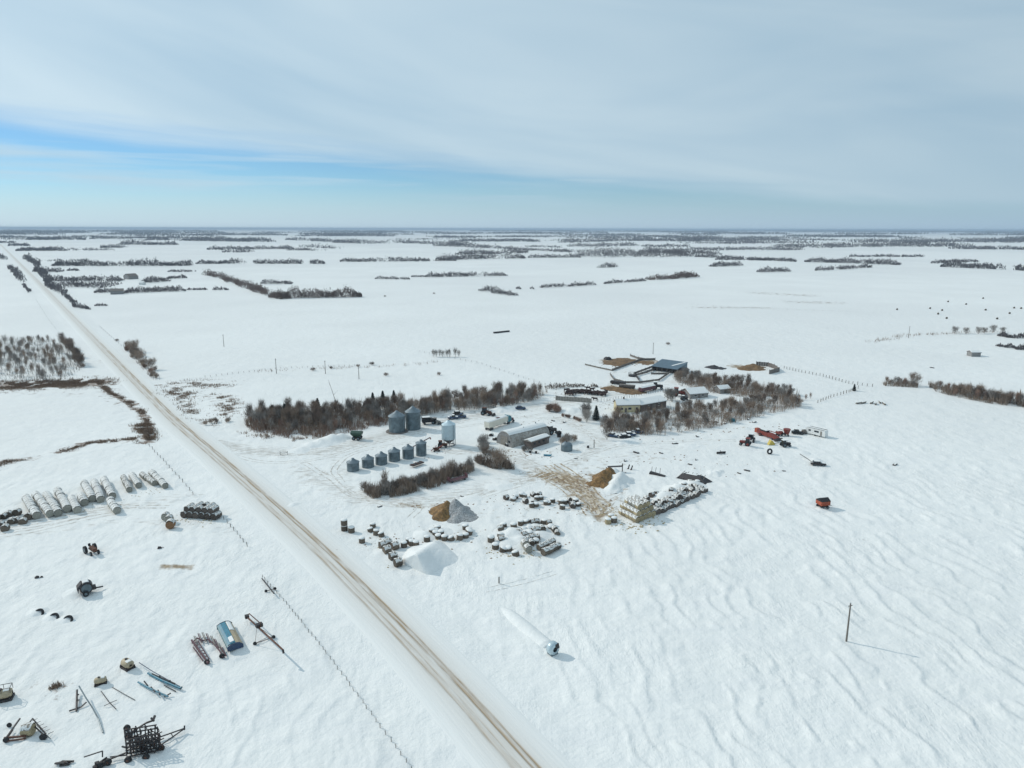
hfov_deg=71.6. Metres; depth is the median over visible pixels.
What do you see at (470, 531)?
upright hay bale
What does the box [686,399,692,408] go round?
bare tree
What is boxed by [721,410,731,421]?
bare willow tree
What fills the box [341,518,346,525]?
upright hay bale
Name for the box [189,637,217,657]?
snow pile
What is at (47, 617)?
snow pile
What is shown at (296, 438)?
dry grass
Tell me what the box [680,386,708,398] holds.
house
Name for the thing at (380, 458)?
grain bin
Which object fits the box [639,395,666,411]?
long barn
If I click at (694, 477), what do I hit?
scrap heap
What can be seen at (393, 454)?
grain bin
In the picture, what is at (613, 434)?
parked car
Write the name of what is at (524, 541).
round hay bale
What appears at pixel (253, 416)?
bare willow tree
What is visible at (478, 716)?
road
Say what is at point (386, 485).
bare bush
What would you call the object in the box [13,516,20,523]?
round hay bale
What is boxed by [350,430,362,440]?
grain cart
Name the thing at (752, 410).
bare willow tree
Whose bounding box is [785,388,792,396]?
bare tree
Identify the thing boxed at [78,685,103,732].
auger tube
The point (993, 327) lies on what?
bare willow tree
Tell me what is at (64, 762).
scrap iron
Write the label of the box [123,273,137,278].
barn
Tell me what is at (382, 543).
round hay bale
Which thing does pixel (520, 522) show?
upright hay bale
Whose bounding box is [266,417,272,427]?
bare sapling
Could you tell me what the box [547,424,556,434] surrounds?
farm tractor
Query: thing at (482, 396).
bare tree
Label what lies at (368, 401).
bare tree
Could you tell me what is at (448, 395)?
bare tree
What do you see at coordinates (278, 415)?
bare willow tree
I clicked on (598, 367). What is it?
board fence
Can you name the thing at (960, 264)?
woodland
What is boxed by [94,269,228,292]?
woodland
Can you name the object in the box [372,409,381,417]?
bare willow tree
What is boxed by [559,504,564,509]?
upright hay bale
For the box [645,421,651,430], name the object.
bare tree
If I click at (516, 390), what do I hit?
bare tree
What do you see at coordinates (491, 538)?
upright hay bale
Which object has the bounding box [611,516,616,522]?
upright hay bale
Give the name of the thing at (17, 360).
bare sapling
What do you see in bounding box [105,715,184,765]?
field cultivator
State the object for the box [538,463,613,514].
muddy ruts
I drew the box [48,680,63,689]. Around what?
dry grass
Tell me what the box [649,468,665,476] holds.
broken implement
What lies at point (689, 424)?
bare willow tree
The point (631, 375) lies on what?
bale feeder
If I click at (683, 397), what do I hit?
farm tractor
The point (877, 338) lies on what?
dry grass
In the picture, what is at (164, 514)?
round hay bale
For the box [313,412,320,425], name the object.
bare tree
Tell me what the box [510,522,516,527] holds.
upright hay bale
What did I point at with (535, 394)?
bare sapling
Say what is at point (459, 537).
upright hay bale
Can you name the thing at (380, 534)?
upright hay bale
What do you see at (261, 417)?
bare willow tree
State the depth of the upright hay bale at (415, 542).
182.21 m
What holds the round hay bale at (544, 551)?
on the ground at (708, 629)
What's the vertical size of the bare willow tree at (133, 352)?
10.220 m
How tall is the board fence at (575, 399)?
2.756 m
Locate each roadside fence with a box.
[149,446,192,492]
[262,575,411,767]
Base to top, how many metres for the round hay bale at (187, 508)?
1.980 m
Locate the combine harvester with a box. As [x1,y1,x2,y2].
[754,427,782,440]
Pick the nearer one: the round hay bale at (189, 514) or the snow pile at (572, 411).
the round hay bale at (189, 514)
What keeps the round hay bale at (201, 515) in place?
on the ground at (708, 629)
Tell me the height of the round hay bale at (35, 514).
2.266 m
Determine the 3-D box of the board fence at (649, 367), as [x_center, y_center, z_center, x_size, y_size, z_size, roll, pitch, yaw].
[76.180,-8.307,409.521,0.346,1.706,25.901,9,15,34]
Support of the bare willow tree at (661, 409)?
on the ground at (708, 629)
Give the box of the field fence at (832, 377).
[789,367,872,386]
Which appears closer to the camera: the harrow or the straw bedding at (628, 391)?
the harrow
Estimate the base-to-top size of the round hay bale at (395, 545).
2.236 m
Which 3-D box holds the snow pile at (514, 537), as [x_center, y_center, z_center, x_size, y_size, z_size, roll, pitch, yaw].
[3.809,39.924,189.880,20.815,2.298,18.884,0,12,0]
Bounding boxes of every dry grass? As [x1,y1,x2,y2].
[0,373,161,466]
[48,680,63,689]
[151,378,252,425]
[238,360,437,441]
[702,292,1000,342]
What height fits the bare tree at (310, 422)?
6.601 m
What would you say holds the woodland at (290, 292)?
on the ground at (708, 629)
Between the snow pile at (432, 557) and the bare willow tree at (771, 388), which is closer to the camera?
the snow pile at (432, 557)
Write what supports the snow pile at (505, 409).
on the ground at (708, 629)
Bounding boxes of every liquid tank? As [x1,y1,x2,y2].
[0,683,14,702]
[94,675,106,686]
[120,658,135,671]
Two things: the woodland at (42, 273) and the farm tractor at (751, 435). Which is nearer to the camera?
the farm tractor at (751, 435)
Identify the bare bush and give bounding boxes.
[358,480,368,491]
[379,482,390,493]
[389,476,398,486]
[397,475,405,485]
[408,475,418,482]
[413,471,424,485]
[447,457,456,467]
[449,465,459,476]
[462,464,471,472]
[476,456,485,464]
[477,434,485,443]
[477,441,487,452]
[479,433,490,440]
[558,436,565,442]
[565,434,573,441]
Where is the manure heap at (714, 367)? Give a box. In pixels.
[704,365,725,369]
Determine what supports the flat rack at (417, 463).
on the ground at (708, 629)
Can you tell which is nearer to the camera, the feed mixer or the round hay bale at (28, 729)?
the round hay bale at (28, 729)
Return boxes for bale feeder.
[628,372,636,376]
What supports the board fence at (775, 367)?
on the ground at (708, 629)
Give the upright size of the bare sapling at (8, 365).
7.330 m
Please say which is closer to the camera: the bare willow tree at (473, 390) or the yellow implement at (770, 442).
the yellow implement at (770, 442)
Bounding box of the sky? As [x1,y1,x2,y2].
[0,0,1023,230]
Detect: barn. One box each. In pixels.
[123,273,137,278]
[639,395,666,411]
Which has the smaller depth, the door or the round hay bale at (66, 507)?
the round hay bale at (66, 507)
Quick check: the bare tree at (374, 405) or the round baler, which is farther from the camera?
the bare tree at (374, 405)
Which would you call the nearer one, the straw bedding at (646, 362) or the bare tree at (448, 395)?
the bare tree at (448, 395)
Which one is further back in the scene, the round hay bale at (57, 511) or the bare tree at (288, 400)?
the bare tree at (288, 400)
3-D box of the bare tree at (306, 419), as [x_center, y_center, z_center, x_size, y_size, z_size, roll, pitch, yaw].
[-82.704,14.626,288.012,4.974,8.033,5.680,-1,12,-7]
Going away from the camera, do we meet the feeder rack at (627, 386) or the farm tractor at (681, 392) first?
the farm tractor at (681, 392)
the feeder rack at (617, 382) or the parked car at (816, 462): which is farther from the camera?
the feeder rack at (617, 382)
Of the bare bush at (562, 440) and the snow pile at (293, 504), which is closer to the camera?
the snow pile at (293, 504)
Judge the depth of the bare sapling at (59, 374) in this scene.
378.65 m
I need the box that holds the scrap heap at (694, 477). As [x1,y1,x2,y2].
[677,471,712,484]
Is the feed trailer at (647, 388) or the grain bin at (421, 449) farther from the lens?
the feed trailer at (647, 388)
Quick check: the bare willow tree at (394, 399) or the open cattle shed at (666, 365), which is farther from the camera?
the open cattle shed at (666, 365)
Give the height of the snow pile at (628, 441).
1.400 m
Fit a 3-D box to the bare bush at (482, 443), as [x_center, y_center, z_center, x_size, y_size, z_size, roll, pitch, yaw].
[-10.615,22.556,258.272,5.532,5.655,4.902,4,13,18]
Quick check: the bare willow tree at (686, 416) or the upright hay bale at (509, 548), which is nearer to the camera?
the upright hay bale at (509, 548)
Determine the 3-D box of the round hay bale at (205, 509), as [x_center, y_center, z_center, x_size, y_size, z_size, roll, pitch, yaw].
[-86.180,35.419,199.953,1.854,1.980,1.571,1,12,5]
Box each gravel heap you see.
[429,500,449,521]
[447,499,478,523]
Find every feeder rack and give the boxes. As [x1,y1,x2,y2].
[610,380,625,383]
[619,384,634,388]
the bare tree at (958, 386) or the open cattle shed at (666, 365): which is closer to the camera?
the bare tree at (958, 386)
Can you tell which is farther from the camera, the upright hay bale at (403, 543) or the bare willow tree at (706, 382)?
the bare willow tree at (706, 382)
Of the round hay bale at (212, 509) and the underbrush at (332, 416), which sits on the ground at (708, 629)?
the underbrush at (332, 416)
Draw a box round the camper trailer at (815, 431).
[806,426,827,436]
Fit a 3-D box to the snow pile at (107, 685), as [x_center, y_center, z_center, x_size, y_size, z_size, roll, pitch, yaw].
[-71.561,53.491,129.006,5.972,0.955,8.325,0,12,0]
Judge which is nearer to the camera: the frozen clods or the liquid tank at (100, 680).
the liquid tank at (100, 680)
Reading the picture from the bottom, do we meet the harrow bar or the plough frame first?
the plough frame
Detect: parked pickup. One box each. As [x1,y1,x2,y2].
[447,414,458,419]
[456,413,466,418]
[631,428,643,432]
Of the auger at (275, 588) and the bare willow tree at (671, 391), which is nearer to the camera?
the auger at (275, 588)
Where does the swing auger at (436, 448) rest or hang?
on the ground at (708, 629)
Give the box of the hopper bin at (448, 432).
[441,420,455,446]
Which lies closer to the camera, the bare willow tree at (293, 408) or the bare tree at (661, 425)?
the bare tree at (661, 425)
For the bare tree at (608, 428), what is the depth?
274.05 m
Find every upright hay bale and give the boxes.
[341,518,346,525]
[341,525,347,531]
[348,525,354,533]
[359,536,364,543]
[367,527,372,532]
[370,522,375,527]
[373,529,378,535]
[378,531,384,537]
[401,540,406,547]
[409,539,414,545]
[413,540,418,545]
[424,534,429,541]
[435,533,440,539]
[441,534,447,540]
[447,535,454,540]
[456,533,462,540]
[462,523,468,529]
[462,532,468,538]
[466,529,472,535]
[487,534,494,542]
[492,542,498,549]
[499,545,506,552]
[506,545,512,551]
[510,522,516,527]
[511,550,519,556]
[518,519,523,525]
[533,537,538,543]
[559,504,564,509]
[605,517,610,524]
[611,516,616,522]
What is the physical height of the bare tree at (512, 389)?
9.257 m
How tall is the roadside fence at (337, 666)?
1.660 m
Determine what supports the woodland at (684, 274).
on the ground at (708, 629)
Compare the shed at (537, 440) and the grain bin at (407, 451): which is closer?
the grain bin at (407, 451)
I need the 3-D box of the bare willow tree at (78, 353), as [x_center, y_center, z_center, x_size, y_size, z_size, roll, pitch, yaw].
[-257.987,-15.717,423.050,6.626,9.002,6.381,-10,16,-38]
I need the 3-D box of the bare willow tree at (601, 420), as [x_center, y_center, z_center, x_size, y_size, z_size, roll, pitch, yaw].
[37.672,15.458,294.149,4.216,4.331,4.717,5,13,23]
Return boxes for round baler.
[76,579,102,596]
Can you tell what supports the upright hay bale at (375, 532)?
on the ground at (708, 629)
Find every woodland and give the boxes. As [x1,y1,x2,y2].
[0,229,1023,261]
[0,253,31,291]
[7,242,106,309]
[32,266,124,288]
[51,257,324,265]
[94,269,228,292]
[201,269,286,297]
[260,279,292,283]
[267,284,361,298]
[340,255,455,261]
[375,271,507,278]
[438,248,581,259]
[478,278,646,295]
[545,382,597,388]
[575,245,796,261]
[598,262,617,267]
[645,270,699,279]
[680,236,1023,250]
[709,253,1023,271]
[995,331,1023,349]
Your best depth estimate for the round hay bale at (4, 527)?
190.61 m
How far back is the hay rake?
113.21 m
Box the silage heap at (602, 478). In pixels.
[585,467,615,488]
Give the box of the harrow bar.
[101,691,116,708]
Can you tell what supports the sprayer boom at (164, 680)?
on the ground at (708, 629)
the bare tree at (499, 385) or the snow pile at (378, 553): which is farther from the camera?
the bare tree at (499, 385)
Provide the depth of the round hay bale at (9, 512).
199.94 m
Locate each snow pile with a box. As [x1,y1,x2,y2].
[7,735,40,746]
[25,607,49,616]
[42,610,63,620]
[55,614,79,623]
[61,588,82,599]
[88,554,101,558]
[96,665,137,689]
[126,742,170,767]
[144,680,167,695]
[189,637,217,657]
[223,636,245,652]
[286,433,352,453]
[288,502,325,516]
[371,527,452,565]
[401,541,457,573]
[458,480,513,504]
[489,405,525,412]
[492,523,561,549]
[558,407,592,416]
[603,468,634,493]
[614,437,642,444]
[650,480,706,502]
[705,469,725,476]
[743,440,782,449]
[793,450,825,462]
[809,507,827,512]
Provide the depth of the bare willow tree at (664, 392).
338.07 m
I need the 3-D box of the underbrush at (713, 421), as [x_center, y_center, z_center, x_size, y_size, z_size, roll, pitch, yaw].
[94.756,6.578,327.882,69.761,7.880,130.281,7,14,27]
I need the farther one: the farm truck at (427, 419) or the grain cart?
the farm truck at (427, 419)
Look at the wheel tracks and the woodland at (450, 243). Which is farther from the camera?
the woodland at (450, 243)
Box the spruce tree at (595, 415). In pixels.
[592,406,600,419]
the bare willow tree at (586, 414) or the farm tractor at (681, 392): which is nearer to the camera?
the bare willow tree at (586, 414)
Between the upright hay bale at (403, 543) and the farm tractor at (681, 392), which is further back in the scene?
the farm tractor at (681, 392)
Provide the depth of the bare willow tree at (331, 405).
309.01 m
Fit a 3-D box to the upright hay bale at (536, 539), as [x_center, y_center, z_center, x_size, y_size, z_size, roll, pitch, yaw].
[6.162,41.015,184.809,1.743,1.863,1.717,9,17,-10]
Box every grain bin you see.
[346,458,359,471]
[361,454,373,468]
[375,451,387,465]
[386,410,407,434]
[388,447,399,461]
[402,444,413,459]
[405,406,420,430]
[415,439,426,456]
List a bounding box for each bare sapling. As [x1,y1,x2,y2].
[4,363,11,372]
[13,355,19,365]
[28,361,34,373]
[39,369,46,379]
[56,367,62,378]
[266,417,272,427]
[380,469,388,482]
[418,399,425,414]
[426,400,433,411]
[453,397,460,408]
[465,454,472,465]
[466,398,472,409]
[533,388,538,399]
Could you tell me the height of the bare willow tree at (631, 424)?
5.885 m
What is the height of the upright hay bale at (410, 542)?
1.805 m
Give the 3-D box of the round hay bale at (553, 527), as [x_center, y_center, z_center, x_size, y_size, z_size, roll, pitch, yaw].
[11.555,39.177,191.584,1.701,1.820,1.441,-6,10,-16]
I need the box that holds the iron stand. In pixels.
[69,689,86,711]
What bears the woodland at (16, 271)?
on the ground at (708, 629)
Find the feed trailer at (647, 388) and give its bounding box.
[638,384,655,391]
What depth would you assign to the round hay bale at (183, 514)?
200.05 m
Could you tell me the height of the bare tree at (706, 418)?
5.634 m
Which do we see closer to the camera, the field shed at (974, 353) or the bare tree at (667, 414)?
the bare tree at (667, 414)
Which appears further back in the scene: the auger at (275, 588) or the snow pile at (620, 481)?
the snow pile at (620, 481)
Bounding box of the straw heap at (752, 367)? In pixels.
[737,364,765,370]
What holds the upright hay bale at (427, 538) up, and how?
on the ground at (708, 629)
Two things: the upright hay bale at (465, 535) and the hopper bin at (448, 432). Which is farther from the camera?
the hopper bin at (448, 432)
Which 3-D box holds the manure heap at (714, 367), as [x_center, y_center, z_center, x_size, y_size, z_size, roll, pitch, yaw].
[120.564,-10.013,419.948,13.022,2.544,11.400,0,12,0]
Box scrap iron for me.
[54,760,73,766]
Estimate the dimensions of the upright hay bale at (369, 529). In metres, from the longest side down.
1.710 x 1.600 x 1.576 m
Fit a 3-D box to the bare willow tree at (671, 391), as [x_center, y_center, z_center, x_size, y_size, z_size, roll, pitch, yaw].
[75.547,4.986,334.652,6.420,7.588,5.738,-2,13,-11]
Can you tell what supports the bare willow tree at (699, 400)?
on the ground at (708, 629)
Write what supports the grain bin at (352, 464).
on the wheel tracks
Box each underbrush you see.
[0,335,81,382]
[67,336,159,379]
[241,382,547,435]
[244,416,387,438]
[363,451,514,498]
[600,370,801,435]
[883,379,1023,406]
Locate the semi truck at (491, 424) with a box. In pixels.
[484,414,514,430]
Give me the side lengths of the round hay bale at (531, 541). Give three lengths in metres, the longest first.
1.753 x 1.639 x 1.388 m
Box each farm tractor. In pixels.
[82,543,99,555]
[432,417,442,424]
[438,440,446,447]
[481,407,495,415]
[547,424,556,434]
[653,381,662,389]
[674,387,685,396]
[680,395,687,400]
[739,437,750,446]
[747,433,754,442]
[780,439,790,447]
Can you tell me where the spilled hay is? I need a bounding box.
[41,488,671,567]
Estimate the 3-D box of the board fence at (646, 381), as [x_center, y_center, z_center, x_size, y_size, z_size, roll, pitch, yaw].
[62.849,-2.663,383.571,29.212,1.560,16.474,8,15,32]
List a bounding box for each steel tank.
[546,640,559,656]
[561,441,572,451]
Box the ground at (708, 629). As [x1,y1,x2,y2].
[0,229,1023,767]
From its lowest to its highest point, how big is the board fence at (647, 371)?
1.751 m
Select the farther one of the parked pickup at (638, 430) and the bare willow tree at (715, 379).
the bare willow tree at (715, 379)
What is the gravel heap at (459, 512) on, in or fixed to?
on the ground at (708, 629)
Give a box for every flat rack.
[410,461,423,465]
[447,472,467,482]
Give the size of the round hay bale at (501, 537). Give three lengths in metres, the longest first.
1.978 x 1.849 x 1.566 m
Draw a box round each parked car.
[452,410,462,414]
[515,405,525,409]
[607,432,618,437]
[619,433,630,438]
[625,431,635,435]
[791,429,803,434]
[810,460,826,465]
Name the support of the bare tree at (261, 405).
on the ground at (708, 629)
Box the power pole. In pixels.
[845,603,852,641]
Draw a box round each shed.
[110,288,123,294]
[497,422,549,447]
[524,433,549,447]
[652,359,687,372]
[713,384,730,393]
[967,350,981,356]
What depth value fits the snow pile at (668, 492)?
220.47 m
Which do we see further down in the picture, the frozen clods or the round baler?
the round baler
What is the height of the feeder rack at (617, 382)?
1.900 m
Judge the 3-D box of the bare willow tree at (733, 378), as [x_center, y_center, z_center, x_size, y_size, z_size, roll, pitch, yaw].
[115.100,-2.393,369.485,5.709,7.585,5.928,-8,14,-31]
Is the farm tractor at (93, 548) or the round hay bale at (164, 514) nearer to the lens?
the farm tractor at (93, 548)
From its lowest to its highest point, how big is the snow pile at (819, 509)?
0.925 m
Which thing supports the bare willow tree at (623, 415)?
on the ground at (708, 629)
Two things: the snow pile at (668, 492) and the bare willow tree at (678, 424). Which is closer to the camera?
the snow pile at (668, 492)
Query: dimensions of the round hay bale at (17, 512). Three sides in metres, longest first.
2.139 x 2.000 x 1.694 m
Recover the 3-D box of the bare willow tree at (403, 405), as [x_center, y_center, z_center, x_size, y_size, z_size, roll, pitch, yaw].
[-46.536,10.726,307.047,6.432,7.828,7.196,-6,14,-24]
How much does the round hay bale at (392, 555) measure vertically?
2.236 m
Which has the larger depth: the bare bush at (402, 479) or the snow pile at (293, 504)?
the bare bush at (402, 479)
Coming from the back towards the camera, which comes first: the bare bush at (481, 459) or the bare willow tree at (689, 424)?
the bare willow tree at (689, 424)
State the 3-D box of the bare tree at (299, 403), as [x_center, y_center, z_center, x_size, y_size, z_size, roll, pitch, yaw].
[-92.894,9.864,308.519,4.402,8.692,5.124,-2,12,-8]
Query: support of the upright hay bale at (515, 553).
on the ground at (708, 629)
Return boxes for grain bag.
[501,607,550,647]
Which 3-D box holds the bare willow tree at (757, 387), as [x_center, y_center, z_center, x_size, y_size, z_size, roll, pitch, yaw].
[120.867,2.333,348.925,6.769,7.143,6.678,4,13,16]
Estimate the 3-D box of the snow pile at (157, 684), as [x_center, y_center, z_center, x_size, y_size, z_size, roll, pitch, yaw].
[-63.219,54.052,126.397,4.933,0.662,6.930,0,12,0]
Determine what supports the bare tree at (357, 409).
on the ground at (708, 629)
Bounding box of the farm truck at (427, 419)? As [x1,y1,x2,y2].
[421,416,433,424]
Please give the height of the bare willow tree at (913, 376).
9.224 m
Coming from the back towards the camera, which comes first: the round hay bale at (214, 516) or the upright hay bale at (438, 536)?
the round hay bale at (214, 516)
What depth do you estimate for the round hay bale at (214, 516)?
198.81 m
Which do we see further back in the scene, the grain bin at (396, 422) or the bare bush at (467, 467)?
the grain bin at (396, 422)
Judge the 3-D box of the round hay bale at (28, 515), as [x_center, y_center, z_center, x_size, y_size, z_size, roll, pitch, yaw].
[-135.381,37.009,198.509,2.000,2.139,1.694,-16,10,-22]
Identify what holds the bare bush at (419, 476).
on the ground at (708, 629)
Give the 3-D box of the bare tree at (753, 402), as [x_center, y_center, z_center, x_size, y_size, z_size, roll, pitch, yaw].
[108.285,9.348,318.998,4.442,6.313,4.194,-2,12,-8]
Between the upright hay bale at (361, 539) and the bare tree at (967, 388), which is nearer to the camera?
the upright hay bale at (361, 539)
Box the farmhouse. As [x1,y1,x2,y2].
[613,397,640,412]
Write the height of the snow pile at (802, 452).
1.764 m
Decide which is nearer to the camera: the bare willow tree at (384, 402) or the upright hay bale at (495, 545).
the upright hay bale at (495, 545)
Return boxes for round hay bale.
[0,512,8,519]
[0,523,9,531]
[5,510,11,516]
[6,517,14,524]
[12,508,21,515]
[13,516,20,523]
[18,517,27,524]
[19,722,35,735]
[23,512,31,519]
[31,510,40,518]
[44,508,53,516]
[53,507,62,516]
[62,503,71,511]
[72,504,81,512]
[79,497,88,505]
[87,493,95,501]
[96,494,104,502]
[108,491,115,498]
[112,505,120,513]
[126,485,132,491]
[135,481,141,487]
[150,479,157,485]
[161,481,168,488]
[161,511,169,520]
[164,514,173,522]
[165,518,175,528]
[180,510,186,517]
[184,504,191,512]
[186,511,191,517]
[190,505,197,512]
[192,511,198,518]
[196,505,203,512]
[198,512,203,518]
[202,506,209,513]
[204,512,210,519]
[208,506,215,513]
[210,512,218,519]
[378,540,386,548]
[382,545,391,553]
[384,538,392,544]
[388,551,397,560]
[390,541,399,549]
[393,557,402,566]
[497,524,503,530]
[498,535,504,540]
[503,494,509,499]
[521,538,529,547]
[522,497,528,503]
[523,543,532,552]
[528,538,534,545]
[536,543,543,550]
[540,547,549,555]
[547,545,553,553]
[549,543,557,550]
[551,525,557,532]
[554,529,559,534]
[570,501,576,508]
[632,515,639,522]
[633,509,640,516]
[635,502,642,509]
[639,501,646,507]
[648,492,654,497]
[653,507,660,514]
[673,500,679,506]
[683,495,688,501]
[692,490,699,497]
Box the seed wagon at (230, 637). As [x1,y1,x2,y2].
[217,621,243,651]
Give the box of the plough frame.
[84,750,106,767]
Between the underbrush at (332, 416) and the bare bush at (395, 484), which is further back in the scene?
the underbrush at (332, 416)
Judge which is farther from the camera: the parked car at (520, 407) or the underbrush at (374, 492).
the parked car at (520, 407)
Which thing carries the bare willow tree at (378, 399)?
on the ground at (708, 629)
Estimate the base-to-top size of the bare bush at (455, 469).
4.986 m
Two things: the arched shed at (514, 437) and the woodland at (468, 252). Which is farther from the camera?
the woodland at (468, 252)
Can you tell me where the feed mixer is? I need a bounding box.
[778,428,790,436]
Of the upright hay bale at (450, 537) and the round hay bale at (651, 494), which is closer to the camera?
the upright hay bale at (450, 537)
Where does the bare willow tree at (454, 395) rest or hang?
on the ground at (708, 629)
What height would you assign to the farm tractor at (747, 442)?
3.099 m
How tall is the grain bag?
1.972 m
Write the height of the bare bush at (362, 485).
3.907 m
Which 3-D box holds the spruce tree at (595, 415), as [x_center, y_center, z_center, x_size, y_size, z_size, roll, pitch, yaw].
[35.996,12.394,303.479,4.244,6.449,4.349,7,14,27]
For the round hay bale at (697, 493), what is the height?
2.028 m
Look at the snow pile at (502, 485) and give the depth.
222.78 m
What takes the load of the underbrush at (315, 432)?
on the ground at (708, 629)
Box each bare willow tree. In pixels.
[66,343,74,351]
[74,352,83,364]
[74,353,84,364]
[127,343,138,351]
[128,339,139,348]
[132,348,142,360]
[134,350,146,360]
[144,356,155,367]
[248,410,262,421]
[255,410,267,422]
[267,407,281,423]
[286,403,301,416]
[298,405,310,415]
[305,400,319,410]
[325,400,337,413]
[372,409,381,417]
[373,395,382,408]
[379,396,390,411]
[388,394,398,406]
[397,402,410,413]
[427,394,436,402]
[452,390,458,398]
[464,387,477,399]
[477,385,487,395]
[480,443,493,457]
[490,446,508,468]
[580,403,591,413]
[582,410,592,421]
[599,416,606,424]
[613,405,622,415]
[616,411,628,419]
[617,418,627,429]
[626,420,635,429]
[634,407,641,415]
[640,410,652,421]
[641,417,648,426]
[657,405,665,416]
[662,387,671,399]
[666,388,677,401]
[672,369,683,381]
[673,422,682,429]
[675,412,684,418]
[681,410,689,420]
[685,418,692,429]
[692,370,700,380]
[692,400,701,409]
[694,398,704,409]
[703,373,711,380]
[705,378,712,387]
[713,375,720,385]
[719,398,727,409]
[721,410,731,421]
[730,374,738,383]
[748,407,757,415]
[753,384,763,393]
[756,404,764,412]
[767,383,776,393]
[777,387,787,395]
[783,396,789,403]
[908,372,923,384]
[975,326,983,333]
[989,325,998,331]
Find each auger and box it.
[244,613,284,653]
[261,578,276,593]
[431,445,442,451]
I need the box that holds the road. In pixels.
[0,244,574,767]
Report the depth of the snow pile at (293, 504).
204.77 m
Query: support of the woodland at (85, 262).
on the ground at (708, 629)
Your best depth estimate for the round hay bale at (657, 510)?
203.06 m
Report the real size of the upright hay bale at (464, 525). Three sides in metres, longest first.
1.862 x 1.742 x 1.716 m
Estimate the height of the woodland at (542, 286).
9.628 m
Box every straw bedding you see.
[600,386,646,394]
[602,358,637,365]
[636,361,654,364]
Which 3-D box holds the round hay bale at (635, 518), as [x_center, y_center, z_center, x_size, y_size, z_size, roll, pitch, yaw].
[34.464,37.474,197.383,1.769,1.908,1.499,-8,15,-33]
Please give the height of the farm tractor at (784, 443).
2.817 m
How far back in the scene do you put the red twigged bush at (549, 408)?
317.12 m
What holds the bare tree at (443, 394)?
on the ground at (708, 629)
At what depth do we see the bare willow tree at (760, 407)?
315.08 m
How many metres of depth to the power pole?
140.18 m
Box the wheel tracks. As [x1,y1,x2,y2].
[0,395,735,591]
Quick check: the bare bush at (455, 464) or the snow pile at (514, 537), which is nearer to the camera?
the snow pile at (514, 537)
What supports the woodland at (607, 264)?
on the ground at (708, 629)
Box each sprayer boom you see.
[137,680,170,696]
[147,672,182,689]
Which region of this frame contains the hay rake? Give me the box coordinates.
[3,718,53,742]
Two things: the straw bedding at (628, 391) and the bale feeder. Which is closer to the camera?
the straw bedding at (628, 391)
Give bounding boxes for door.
[501,435,507,444]
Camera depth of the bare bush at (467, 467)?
236.70 m
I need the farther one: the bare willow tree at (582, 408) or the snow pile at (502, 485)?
the bare willow tree at (582, 408)
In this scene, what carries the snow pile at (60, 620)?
on the ground at (708, 629)
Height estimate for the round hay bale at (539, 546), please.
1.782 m
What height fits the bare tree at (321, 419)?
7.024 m
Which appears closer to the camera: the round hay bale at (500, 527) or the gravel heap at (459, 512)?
the round hay bale at (500, 527)
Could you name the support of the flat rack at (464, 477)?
on the ground at (708, 629)
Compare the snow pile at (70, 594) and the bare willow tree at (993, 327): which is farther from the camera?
the bare willow tree at (993, 327)
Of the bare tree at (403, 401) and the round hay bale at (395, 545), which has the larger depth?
the bare tree at (403, 401)
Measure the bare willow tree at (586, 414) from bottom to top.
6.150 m
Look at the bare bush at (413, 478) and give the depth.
225.24 m
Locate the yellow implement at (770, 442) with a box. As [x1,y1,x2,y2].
[767,439,779,444]
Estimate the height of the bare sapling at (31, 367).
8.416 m
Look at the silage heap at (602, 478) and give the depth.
228.20 m
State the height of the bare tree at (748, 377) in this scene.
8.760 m
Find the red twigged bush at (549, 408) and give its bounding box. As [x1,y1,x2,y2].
[545,403,554,411]
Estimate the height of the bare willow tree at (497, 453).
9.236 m
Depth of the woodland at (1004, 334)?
535.26 m
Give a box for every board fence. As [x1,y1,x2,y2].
[556,396,591,402]
[585,363,611,370]
[610,372,659,382]
[612,357,655,370]
[634,366,651,373]
[637,368,654,374]
[756,361,779,373]
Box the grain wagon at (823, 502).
[816,497,831,508]
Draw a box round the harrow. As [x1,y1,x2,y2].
[191,632,226,664]
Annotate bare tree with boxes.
[242,403,252,416]
[252,406,261,422]
[256,397,266,412]
[268,410,277,426]
[280,407,287,418]
[283,396,291,407]
[285,410,291,421]
[290,407,297,421]
[295,399,301,407]
[298,415,303,424]
[303,412,310,424]
[307,415,314,426]
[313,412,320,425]
[317,405,327,414]
[320,414,326,424]
[345,400,352,409]
[354,405,364,419]
[364,396,371,402]
[364,409,370,421]
[372,399,380,418]
[385,399,392,412]
[389,402,394,412]
[397,391,405,402]
[399,397,406,409]
[419,396,427,412]
[437,390,446,398]
[445,390,452,399]
[461,384,468,393]
[479,388,486,403]
[486,392,494,407]
[495,380,502,393]
[509,384,516,393]
[513,382,519,402]
[601,420,613,439]
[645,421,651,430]
[658,418,665,432]
[663,409,670,420]
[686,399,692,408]
[703,415,708,425]
[728,396,733,407]
[745,373,751,384]
[750,399,755,408]
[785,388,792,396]
[789,393,796,404]
[956,381,964,394]
[962,383,972,396]
[967,381,975,394]
[1001,392,1011,404]

